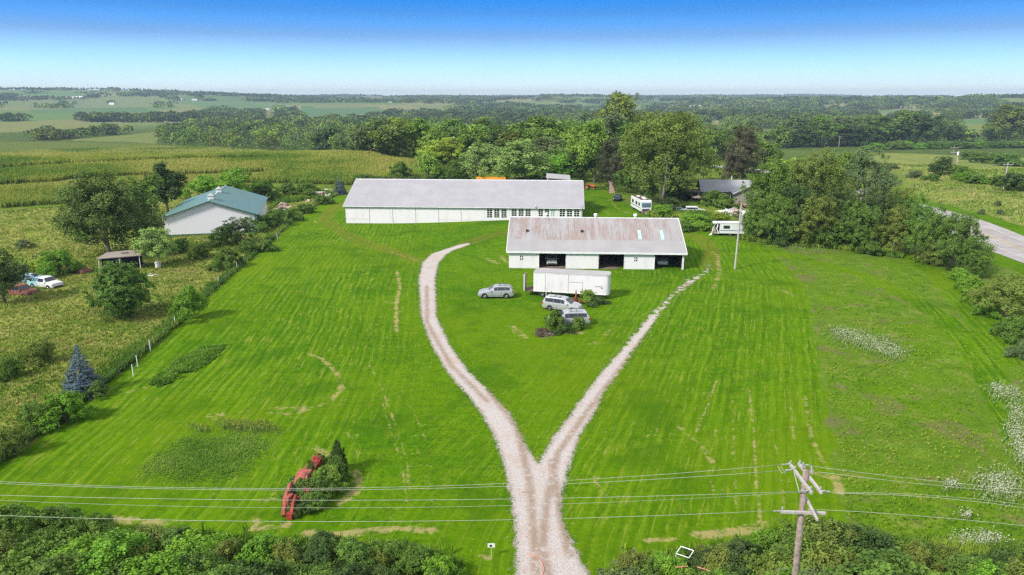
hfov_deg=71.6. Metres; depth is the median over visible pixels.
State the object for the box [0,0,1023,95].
sky
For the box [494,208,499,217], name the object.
window
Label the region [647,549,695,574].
shrub
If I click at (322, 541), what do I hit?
shrub
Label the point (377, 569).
shrub
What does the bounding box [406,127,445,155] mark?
tree
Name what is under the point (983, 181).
shrub
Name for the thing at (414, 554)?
shrub
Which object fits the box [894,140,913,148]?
shrub
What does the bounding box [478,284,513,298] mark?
parked car
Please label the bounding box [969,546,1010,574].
shrub
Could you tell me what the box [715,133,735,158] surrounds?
tree
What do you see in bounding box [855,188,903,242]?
tree
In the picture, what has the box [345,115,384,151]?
tree
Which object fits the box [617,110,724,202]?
tree
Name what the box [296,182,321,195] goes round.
tree
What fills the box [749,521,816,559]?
shrub
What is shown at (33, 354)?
shrub
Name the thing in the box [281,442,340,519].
hay machine
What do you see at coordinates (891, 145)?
shrub
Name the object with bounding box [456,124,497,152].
tree
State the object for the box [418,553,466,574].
shrub
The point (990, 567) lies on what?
shrub
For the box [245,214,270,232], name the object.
shrub
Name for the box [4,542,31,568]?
shrub
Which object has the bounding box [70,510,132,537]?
shrub
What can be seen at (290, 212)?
shrub
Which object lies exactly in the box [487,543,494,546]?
yard sign
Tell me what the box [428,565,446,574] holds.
shrub
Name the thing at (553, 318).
shrub
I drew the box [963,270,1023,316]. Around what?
shrub
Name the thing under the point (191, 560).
shrub
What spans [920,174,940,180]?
shrub
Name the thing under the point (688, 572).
shrub
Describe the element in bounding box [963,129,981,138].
tree
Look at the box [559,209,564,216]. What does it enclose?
window
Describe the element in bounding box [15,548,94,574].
shrub
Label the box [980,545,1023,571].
shrub
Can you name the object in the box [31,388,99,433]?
shrub
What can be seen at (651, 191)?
tree
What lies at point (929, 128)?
tree
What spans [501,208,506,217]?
window
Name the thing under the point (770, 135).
tree
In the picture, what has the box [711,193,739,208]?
shrub
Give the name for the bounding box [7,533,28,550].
shrub
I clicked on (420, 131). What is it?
tree
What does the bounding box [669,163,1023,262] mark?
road
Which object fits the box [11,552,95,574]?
shrub
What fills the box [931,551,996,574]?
shrub
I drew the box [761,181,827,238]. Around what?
tree
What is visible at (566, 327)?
shrub
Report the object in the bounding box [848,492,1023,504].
power line
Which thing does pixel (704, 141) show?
tree
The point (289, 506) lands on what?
shrub
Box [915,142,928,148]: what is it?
shrub
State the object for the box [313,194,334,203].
shrub
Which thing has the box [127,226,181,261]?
tree
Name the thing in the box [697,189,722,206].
shrub
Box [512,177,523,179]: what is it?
shrub
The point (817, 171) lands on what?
tree
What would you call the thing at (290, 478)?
shrub
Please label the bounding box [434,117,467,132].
tree
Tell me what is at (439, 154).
tree
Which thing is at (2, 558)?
shrub
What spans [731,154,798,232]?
tree
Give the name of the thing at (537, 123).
tree
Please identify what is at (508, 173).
tree
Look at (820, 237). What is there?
tree
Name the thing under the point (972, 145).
shrub
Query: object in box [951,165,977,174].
shrub
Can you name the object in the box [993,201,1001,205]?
shrub
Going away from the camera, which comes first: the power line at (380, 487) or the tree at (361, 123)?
the power line at (380, 487)
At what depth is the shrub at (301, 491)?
48.44 m
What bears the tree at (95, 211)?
on the terrain at (310, 324)
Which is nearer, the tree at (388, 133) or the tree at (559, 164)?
the tree at (559, 164)
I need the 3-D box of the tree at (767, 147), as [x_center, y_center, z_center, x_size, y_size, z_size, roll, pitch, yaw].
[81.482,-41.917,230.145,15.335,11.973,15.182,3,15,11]
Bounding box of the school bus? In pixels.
[476,177,505,179]
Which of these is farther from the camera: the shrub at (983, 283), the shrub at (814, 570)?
the shrub at (983, 283)
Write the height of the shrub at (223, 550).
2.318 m
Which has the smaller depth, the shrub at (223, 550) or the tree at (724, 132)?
the shrub at (223, 550)
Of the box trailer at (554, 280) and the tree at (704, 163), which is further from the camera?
the tree at (704, 163)
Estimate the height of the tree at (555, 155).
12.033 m
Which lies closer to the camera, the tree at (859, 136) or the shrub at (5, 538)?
the shrub at (5, 538)
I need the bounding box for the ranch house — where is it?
[670,176,754,203]
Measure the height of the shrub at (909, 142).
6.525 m
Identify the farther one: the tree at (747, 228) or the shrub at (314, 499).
the tree at (747, 228)
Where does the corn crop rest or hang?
on the terrain at (310, 324)
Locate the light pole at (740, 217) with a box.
[734,205,748,268]
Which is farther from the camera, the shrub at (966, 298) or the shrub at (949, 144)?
the shrub at (949, 144)
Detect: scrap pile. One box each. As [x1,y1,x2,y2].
[274,204,291,210]
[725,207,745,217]
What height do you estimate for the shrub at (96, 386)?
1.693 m
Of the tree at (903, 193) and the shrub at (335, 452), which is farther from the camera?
the tree at (903, 193)
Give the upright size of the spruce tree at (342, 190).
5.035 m
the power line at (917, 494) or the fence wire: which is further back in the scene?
the fence wire
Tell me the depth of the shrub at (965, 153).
435.00 m
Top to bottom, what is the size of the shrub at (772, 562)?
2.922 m
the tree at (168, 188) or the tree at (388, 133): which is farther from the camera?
the tree at (388, 133)
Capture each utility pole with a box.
[773,460,830,574]
[1003,163,1012,188]
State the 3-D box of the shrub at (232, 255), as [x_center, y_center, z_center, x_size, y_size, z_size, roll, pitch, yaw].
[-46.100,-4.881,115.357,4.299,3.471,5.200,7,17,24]
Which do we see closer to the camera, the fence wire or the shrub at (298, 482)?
the shrub at (298, 482)
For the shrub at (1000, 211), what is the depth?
155.51 m
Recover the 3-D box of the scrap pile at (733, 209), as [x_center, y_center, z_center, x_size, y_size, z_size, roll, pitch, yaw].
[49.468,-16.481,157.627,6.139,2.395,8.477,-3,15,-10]
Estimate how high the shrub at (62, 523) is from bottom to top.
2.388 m
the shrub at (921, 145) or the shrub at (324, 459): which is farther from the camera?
the shrub at (921, 145)
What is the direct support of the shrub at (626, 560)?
on the terrain at (310, 324)
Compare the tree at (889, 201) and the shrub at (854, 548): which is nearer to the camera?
the shrub at (854, 548)
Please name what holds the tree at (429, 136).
on the terrain at (310, 324)
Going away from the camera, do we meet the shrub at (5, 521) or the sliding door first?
the shrub at (5, 521)
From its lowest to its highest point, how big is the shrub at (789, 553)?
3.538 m
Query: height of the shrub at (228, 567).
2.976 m
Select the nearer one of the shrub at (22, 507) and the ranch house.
the shrub at (22, 507)
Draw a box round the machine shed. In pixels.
[506,213,687,269]
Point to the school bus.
(493, 178)
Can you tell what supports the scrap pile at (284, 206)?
on the terrain at (310, 324)
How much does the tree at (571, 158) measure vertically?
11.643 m
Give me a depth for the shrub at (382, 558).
41.04 m
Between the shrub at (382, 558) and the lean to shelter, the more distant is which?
the lean to shelter
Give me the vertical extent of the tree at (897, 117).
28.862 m
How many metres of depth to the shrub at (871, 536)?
40.07 m
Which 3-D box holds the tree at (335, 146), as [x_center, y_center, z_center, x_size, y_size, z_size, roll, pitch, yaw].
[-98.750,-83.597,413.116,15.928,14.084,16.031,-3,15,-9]
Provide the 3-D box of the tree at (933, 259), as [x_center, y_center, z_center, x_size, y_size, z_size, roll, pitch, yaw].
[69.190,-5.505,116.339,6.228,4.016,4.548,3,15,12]
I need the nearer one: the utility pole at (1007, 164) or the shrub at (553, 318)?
the shrub at (553, 318)
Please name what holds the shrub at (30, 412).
on the terrain at (310, 324)
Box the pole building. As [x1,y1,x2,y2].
[162,185,267,236]
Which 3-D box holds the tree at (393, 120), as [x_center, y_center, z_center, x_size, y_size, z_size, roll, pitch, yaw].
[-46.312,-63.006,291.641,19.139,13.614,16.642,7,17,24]
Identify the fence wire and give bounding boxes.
[0,196,328,453]
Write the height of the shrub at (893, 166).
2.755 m
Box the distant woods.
[0,86,1023,153]
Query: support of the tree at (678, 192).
on the terrain at (310, 324)
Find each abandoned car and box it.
[13,273,43,282]
[63,264,91,273]
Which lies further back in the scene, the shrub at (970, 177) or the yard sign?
the shrub at (970, 177)
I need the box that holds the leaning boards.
[608,181,617,192]
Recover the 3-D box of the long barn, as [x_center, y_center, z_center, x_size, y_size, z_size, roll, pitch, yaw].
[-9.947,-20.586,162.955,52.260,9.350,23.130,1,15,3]
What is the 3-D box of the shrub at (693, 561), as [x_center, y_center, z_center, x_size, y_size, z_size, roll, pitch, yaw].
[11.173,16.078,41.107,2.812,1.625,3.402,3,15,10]
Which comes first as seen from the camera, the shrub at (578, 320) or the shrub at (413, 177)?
the shrub at (578, 320)
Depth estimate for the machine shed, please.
116.45 m
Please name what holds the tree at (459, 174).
on the terrain at (310, 324)
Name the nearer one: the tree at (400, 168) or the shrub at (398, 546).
the shrub at (398, 546)
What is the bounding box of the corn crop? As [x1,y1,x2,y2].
[0,145,451,207]
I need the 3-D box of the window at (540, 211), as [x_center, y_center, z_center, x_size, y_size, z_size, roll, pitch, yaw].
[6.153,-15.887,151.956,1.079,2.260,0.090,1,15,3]
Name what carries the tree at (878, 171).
on the terrain at (310, 324)
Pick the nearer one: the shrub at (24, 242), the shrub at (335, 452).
the shrub at (335, 452)
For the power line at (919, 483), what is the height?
8.638 m
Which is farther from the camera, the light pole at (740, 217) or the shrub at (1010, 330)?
the light pole at (740, 217)
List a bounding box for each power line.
[0,465,773,488]
[0,470,781,489]
[0,511,758,521]
[4,492,796,507]
[5,491,796,499]
[814,466,1017,488]
[817,509,1021,525]
[821,472,1021,492]
[844,493,1022,507]
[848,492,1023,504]
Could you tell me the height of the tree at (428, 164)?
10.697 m
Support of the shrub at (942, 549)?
on the terrain at (310, 324)
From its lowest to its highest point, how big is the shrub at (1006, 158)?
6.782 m
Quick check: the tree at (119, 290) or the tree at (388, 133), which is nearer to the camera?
the tree at (119, 290)
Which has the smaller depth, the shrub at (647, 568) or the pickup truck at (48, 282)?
the shrub at (647, 568)
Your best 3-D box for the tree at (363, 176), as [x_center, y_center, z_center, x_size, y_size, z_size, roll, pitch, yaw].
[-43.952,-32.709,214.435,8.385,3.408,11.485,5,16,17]
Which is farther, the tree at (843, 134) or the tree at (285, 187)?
the tree at (843, 134)
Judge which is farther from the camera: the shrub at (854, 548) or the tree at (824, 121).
the tree at (824, 121)
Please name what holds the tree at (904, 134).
on the terrain at (310, 324)
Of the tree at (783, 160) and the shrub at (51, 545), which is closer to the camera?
the shrub at (51, 545)
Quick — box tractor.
[584,183,595,189]
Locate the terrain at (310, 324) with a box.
[0,90,1023,574]
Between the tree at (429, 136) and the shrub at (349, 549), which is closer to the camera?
the shrub at (349, 549)
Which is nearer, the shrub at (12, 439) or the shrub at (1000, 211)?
the shrub at (12, 439)
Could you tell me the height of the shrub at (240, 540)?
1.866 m
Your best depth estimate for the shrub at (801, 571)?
35.71 m
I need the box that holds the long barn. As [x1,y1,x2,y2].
[343,173,584,222]
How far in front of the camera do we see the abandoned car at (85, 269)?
112.37 m
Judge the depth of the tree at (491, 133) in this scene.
252.31 m
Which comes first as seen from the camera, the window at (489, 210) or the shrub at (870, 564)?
the shrub at (870, 564)
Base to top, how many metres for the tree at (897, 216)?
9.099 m
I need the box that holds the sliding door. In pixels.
[567,254,598,268]
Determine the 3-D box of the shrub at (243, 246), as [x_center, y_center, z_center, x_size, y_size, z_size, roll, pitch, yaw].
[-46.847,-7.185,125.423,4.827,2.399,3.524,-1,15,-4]
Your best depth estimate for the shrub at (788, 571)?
35.84 m
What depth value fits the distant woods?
1286.39 m
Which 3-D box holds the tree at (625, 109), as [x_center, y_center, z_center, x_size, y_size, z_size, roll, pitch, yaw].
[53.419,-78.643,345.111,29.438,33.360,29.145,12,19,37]
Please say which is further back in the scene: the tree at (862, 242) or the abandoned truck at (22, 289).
the tree at (862, 242)
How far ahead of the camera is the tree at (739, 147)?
199.13 m
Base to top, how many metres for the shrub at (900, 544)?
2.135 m
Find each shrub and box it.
[0,353,25,381]
[0,424,30,456]
[0,501,25,534]
[0,502,45,534]
[0,528,29,566]
[0,549,59,574]
[0,556,28,573]
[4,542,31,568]
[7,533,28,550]
[11,506,72,538]
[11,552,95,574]
[13,239,36,248]
[15,399,60,427]
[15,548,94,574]
[17,526,97,567]
[19,337,55,366]
[22,525,61,556]
[25,259,43,271]
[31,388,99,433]
[32,504,86,535]
[35,248,84,275]
[41,531,114,560]
[55,505,92,537]
[69,527,162,574]
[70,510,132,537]
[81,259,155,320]
[83,553,139,574]
[84,379,109,399]
[86,527,119,537]
[114,550,198,574]
[115,542,153,573]
[133,524,175,559]
[147,552,205,574]
[150,525,203,555]
[165,529,237,557]
[169,284,209,323]
[171,237,189,253]
[178,542,227,574]
[185,241,210,258]
[187,555,252,574]
[200,537,246,564]
[205,260,221,271]
[207,229,241,245]
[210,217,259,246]
[214,247,244,269]
[222,559,253,572]
[224,536,243,558]
[225,557,297,574]
[230,531,300,568]
[234,240,260,253]
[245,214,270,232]
[252,559,308,574]
[258,239,279,251]
[262,207,285,227]
[266,535,308,569]
[278,486,297,501]
[282,475,294,490]
[283,207,304,220]
[287,498,300,512]
[288,529,340,568]
[289,564,325,574]
[292,477,302,495]
[293,501,314,517]
[295,203,316,212]
[295,478,316,495]
[295,492,328,509]
[298,474,338,500]
[305,459,315,469]
[305,538,338,570]
[309,561,342,574]
[310,465,330,480]
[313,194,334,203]
[318,454,327,465]
[324,454,353,482]
[324,464,349,492]
[326,446,348,473]
[326,558,380,574]
[331,439,347,464]
[332,535,390,569]
[364,562,400,574]
[365,546,399,567]
[379,538,407,565]
[380,176,393,178]
[390,542,435,574]
[405,176,420,178]
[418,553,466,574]
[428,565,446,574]
[430,175,445,178]
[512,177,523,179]
[526,174,540,179]
[535,327,551,336]
[542,309,564,331]
[551,323,576,335]
[572,316,588,330]
[579,289,597,304]
[585,296,611,307]
[596,560,656,574]
[606,548,654,574]
[622,554,670,574]
[646,204,672,216]
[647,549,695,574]
[659,197,684,211]
[678,568,720,574]
[680,220,696,231]
[681,213,712,229]
[683,547,714,573]
[694,540,747,571]
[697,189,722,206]
[709,211,730,220]
[710,536,762,573]
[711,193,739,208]
[711,564,757,574]
[711,568,730,574]
[740,548,782,574]
[745,529,780,554]
[747,551,815,574]
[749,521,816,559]
[750,532,844,573]
[760,514,865,553]
[765,562,800,574]
[775,566,836,574]
[786,516,836,550]
[789,541,859,574]
[799,567,822,574]
[803,539,935,574]
[833,544,859,561]
[839,522,909,560]
[862,142,888,149]
[881,531,911,551]
[883,142,905,148]
[885,163,899,170]
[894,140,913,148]
[896,538,949,572]
[897,539,944,574]
[903,140,916,148]
[903,170,922,177]
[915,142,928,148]
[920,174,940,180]
[926,141,938,148]
[928,156,955,175]
[930,542,960,571]
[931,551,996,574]
[936,558,1007,574]
[937,141,944,148]
[943,141,960,148]
[945,267,973,280]
[949,171,972,180]
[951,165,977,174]
[953,274,981,293]
[956,141,969,148]
[958,150,982,159]
[958,285,989,303]
[959,152,996,163]
[963,173,989,182]
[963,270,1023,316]
[964,176,988,182]
[966,142,983,148]
[968,278,990,288]
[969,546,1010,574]
[971,299,1001,318]
[973,141,986,147]
[976,208,985,214]
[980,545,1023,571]
[985,141,1004,147]
[988,175,1004,185]
[989,314,1023,343]
[990,153,1023,166]
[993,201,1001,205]
[996,209,1004,214]
[996,553,1023,574]
[997,140,1018,147]
[998,172,1023,189]
[1003,339,1023,360]
[1010,140,1023,147]
[1013,542,1023,553]
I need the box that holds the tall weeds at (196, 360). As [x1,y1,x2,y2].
[0,180,1023,574]
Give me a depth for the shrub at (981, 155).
386.11 m
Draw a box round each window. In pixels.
[487,208,492,217]
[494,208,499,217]
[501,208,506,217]
[511,208,516,215]
[518,208,523,216]
[525,208,530,216]
[538,209,542,216]
[551,209,555,216]
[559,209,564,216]
[566,209,572,216]
[574,209,579,216]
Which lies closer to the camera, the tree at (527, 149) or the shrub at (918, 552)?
the shrub at (918, 552)
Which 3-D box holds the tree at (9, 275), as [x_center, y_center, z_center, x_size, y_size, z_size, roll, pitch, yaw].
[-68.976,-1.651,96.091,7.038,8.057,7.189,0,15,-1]
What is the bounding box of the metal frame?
[676,546,693,557]
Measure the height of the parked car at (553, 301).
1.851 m
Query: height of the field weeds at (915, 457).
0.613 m
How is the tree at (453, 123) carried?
on the terrain at (310, 324)
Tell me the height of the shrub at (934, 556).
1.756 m
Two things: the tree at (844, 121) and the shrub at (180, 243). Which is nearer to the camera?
the shrub at (180, 243)
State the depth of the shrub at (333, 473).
49.79 m
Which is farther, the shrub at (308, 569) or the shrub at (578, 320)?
the shrub at (578, 320)
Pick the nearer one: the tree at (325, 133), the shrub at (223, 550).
the shrub at (223, 550)
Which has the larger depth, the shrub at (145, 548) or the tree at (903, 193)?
the tree at (903, 193)
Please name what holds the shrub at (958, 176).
on the terrain at (310, 324)
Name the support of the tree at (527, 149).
on the terrain at (310, 324)
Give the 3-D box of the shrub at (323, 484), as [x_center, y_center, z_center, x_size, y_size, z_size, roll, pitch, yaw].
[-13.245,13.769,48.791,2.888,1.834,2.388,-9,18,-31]
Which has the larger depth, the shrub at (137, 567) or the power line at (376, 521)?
the shrub at (137, 567)
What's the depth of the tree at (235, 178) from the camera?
176.15 m
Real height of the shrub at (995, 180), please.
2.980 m
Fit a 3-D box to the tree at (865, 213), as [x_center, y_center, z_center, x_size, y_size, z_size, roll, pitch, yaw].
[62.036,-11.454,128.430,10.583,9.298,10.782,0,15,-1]
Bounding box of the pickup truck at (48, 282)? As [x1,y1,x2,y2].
[27,275,63,288]
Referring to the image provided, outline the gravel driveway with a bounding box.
[412,242,714,574]
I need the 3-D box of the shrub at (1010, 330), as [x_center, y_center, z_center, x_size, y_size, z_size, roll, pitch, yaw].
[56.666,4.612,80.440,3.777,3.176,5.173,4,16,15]
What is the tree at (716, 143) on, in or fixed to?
on the terrain at (310, 324)
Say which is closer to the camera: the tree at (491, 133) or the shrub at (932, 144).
the tree at (491, 133)
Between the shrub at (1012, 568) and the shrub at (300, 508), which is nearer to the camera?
the shrub at (1012, 568)
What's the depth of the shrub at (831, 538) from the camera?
40.75 m
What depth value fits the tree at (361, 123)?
298.84 m
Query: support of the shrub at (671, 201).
on the terrain at (310, 324)
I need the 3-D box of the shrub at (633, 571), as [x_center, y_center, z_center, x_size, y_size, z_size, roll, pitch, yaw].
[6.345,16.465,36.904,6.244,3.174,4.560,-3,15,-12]
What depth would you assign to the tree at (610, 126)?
229.39 m
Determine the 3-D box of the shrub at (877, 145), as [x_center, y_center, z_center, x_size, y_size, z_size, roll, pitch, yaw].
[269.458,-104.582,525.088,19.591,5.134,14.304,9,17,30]
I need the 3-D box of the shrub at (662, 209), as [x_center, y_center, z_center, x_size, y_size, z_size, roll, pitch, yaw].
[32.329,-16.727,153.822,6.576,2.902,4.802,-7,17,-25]
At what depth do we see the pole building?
141.95 m
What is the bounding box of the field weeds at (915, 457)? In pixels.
[777,247,1023,543]
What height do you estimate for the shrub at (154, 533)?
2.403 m
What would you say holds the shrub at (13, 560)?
on the terrain at (310, 324)
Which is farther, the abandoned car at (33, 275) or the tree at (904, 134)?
the tree at (904, 134)
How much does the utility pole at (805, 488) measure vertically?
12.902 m
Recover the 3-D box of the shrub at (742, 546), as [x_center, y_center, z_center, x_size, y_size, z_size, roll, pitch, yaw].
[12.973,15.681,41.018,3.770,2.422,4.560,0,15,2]
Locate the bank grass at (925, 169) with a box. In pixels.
[869,161,1023,226]
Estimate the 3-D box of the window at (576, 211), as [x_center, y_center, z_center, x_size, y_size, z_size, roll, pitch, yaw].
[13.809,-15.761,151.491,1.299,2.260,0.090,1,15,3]
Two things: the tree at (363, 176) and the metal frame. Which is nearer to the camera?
the metal frame
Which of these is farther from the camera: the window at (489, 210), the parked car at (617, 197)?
the parked car at (617, 197)
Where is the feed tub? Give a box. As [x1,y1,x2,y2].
[155,261,160,268]
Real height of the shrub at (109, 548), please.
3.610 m
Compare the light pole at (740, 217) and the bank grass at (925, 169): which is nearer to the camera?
the light pole at (740, 217)
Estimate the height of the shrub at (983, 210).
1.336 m
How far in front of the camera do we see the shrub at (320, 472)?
49.60 m
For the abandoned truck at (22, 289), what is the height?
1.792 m
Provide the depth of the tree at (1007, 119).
601.87 m
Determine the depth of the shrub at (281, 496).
48.34 m
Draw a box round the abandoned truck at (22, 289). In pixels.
[6,283,38,295]
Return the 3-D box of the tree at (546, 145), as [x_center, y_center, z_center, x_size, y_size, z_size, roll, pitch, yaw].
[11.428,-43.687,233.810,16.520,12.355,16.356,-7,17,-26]
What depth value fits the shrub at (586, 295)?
95.20 m
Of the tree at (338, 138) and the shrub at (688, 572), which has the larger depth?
the tree at (338, 138)
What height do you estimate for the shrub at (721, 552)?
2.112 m
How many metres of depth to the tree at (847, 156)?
157.95 m
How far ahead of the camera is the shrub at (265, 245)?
126.47 m
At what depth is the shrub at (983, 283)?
100.94 m
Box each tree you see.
[0,246,33,302]
[47,169,168,251]
[60,345,105,399]
[117,172,163,213]
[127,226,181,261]
[141,161,189,212]
[180,174,219,197]
[212,167,259,191]
[249,178,282,199]
[274,182,298,195]
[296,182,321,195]
[309,134,330,149]
[314,127,347,149]
[327,133,347,149]
[332,131,347,149]
[332,176,347,194]
[344,137,385,152]
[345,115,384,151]
[349,119,371,150]
[352,174,378,182]
[363,120,406,149]
[366,122,418,154]
[381,117,418,149]
[387,161,412,176]
[388,119,433,153]
[389,148,402,154]
[393,120,414,153]
[395,117,442,154]
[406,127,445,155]
[411,149,442,178]
[415,140,450,161]
[419,128,451,161]
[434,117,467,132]
[436,136,467,160]
[437,166,463,178]
[439,158,475,178]
[442,127,479,151]
[443,118,467,141]
[455,142,500,177]
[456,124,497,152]
[466,124,497,149]
[468,117,501,146]
[482,123,519,151]
[488,139,554,179]
[488,146,527,179]
[493,131,528,154]
[505,130,546,159]
[509,116,563,146]
[533,136,566,163]
[540,118,583,151]
[540,154,577,174]
[542,140,580,177]
[563,148,596,179]
[564,118,615,182]
[578,110,629,143]
[591,136,637,188]
[596,90,652,124]
[596,164,617,179]
[606,124,653,162]
[612,162,659,194]
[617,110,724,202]
[637,176,658,200]
[665,171,695,201]
[671,149,713,181]
[695,129,706,144]
[697,124,726,153]
[700,129,717,156]
[714,128,746,138]
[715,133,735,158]
[716,130,737,155]
[718,121,772,179]
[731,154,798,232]
[733,125,762,146]
[738,200,775,241]
[743,191,802,243]
[745,140,788,168]
[751,157,819,199]
[759,125,794,143]
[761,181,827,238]
[764,224,796,245]
[771,113,823,145]
[783,146,863,226]
[788,193,841,244]
[789,125,820,146]
[799,226,840,247]
[806,114,845,145]
[817,123,857,145]
[818,150,864,187]
[819,181,868,240]
[826,198,887,245]
[830,116,864,144]
[840,142,902,216]
[842,125,871,145]
[849,230,883,255]
[855,115,902,140]
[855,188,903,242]
[859,124,886,144]
[870,204,914,253]
[875,184,920,224]
[881,119,909,141]
[883,192,952,254]
[888,109,924,140]
[900,113,948,142]
[902,216,959,262]
[912,242,951,265]
[917,209,997,268]
[937,121,966,141]
[954,240,995,276]
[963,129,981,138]
[980,123,1006,140]
[983,103,1023,140]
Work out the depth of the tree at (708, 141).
335.33 m
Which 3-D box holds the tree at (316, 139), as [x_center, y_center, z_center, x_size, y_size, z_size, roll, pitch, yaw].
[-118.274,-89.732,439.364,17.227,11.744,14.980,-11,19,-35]
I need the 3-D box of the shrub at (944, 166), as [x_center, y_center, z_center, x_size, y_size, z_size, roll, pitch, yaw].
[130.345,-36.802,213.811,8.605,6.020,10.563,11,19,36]
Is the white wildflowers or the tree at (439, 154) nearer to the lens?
the white wildflowers
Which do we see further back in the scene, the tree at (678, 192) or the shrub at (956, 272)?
the tree at (678, 192)
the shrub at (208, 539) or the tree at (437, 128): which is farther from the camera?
the tree at (437, 128)
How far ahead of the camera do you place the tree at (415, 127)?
313.70 m
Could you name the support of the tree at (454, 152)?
on the terrain at (310, 324)
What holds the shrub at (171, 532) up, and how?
on the terrain at (310, 324)
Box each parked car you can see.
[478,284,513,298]
[542,294,582,309]
[545,253,557,265]
[548,308,589,325]
[613,194,621,200]
[655,255,667,264]
[685,206,705,211]
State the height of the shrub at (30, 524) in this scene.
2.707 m
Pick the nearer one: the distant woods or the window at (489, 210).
the window at (489, 210)
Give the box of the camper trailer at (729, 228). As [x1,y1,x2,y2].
[710,221,744,235]
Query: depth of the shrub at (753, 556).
39.73 m
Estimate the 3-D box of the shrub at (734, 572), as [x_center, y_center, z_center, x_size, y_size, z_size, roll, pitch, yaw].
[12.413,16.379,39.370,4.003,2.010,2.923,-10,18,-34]
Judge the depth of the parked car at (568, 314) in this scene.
85.82 m
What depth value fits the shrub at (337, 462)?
50.92 m
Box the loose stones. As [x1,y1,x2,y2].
[416,246,707,569]
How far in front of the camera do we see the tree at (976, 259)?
107.91 m
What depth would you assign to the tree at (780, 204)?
130.40 m
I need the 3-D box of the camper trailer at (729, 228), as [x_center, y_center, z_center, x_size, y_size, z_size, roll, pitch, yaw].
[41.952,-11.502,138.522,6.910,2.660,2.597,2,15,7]
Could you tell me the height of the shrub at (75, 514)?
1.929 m
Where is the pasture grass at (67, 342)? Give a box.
[0,182,315,427]
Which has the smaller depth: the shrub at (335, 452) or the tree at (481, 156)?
the shrub at (335, 452)
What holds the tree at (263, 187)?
on the terrain at (310, 324)
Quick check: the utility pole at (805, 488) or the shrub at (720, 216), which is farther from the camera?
the shrub at (720, 216)
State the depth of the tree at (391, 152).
323.05 m
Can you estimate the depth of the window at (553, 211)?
151.74 m
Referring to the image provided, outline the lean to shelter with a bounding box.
[96,249,142,267]
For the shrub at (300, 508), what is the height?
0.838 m
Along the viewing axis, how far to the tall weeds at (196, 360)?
57.57 m
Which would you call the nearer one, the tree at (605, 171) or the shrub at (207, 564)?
the shrub at (207, 564)
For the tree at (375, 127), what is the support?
on the terrain at (310, 324)
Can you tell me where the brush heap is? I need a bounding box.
[533,328,553,338]
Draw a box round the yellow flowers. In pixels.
[31,202,289,436]
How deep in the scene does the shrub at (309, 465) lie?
50.41 m
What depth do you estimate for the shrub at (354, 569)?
38.68 m
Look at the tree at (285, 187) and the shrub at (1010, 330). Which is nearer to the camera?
the shrub at (1010, 330)
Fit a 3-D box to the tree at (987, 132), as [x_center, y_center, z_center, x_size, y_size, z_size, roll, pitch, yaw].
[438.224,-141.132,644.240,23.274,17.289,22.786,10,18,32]
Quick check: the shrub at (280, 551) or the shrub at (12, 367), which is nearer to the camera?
the shrub at (280, 551)
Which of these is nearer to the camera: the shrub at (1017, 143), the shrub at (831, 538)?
the shrub at (831, 538)
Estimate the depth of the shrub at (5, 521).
43.94 m
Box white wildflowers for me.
[761,242,1023,548]
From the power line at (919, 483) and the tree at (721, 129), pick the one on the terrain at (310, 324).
the tree at (721, 129)
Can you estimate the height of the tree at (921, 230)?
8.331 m
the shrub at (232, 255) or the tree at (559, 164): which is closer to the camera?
the shrub at (232, 255)
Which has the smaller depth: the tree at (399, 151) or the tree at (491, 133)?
the tree at (491, 133)
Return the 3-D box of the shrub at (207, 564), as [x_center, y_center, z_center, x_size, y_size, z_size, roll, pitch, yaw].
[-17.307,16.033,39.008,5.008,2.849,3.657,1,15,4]
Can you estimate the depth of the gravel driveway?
58.60 m
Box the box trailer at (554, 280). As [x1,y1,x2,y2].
[524,268,610,297]
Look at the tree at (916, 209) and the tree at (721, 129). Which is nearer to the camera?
the tree at (916, 209)
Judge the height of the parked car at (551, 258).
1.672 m
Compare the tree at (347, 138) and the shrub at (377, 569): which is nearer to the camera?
the shrub at (377, 569)
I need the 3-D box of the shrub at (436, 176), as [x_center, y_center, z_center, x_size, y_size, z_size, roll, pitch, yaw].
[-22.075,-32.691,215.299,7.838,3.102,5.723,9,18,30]
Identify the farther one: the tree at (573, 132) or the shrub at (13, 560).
the tree at (573, 132)
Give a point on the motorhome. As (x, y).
(640, 203)
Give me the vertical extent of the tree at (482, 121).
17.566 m
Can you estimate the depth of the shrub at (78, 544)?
39.32 m
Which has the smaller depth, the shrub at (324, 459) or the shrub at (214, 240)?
the shrub at (324, 459)
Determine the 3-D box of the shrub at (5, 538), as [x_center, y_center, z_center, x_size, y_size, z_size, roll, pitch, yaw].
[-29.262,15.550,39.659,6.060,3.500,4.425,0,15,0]
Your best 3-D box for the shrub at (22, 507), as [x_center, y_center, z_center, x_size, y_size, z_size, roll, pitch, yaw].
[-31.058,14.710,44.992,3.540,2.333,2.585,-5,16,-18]
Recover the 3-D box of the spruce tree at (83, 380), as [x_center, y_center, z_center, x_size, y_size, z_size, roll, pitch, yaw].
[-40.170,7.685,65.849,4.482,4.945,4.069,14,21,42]
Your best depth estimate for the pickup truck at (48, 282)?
104.21 m
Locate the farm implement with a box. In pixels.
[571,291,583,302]
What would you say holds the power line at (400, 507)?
attached to the utility pole at (805, 488)
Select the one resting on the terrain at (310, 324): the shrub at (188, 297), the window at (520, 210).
the shrub at (188, 297)
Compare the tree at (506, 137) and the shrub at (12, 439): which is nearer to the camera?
the shrub at (12, 439)
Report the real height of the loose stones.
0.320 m
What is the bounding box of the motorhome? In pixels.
[631,195,651,212]

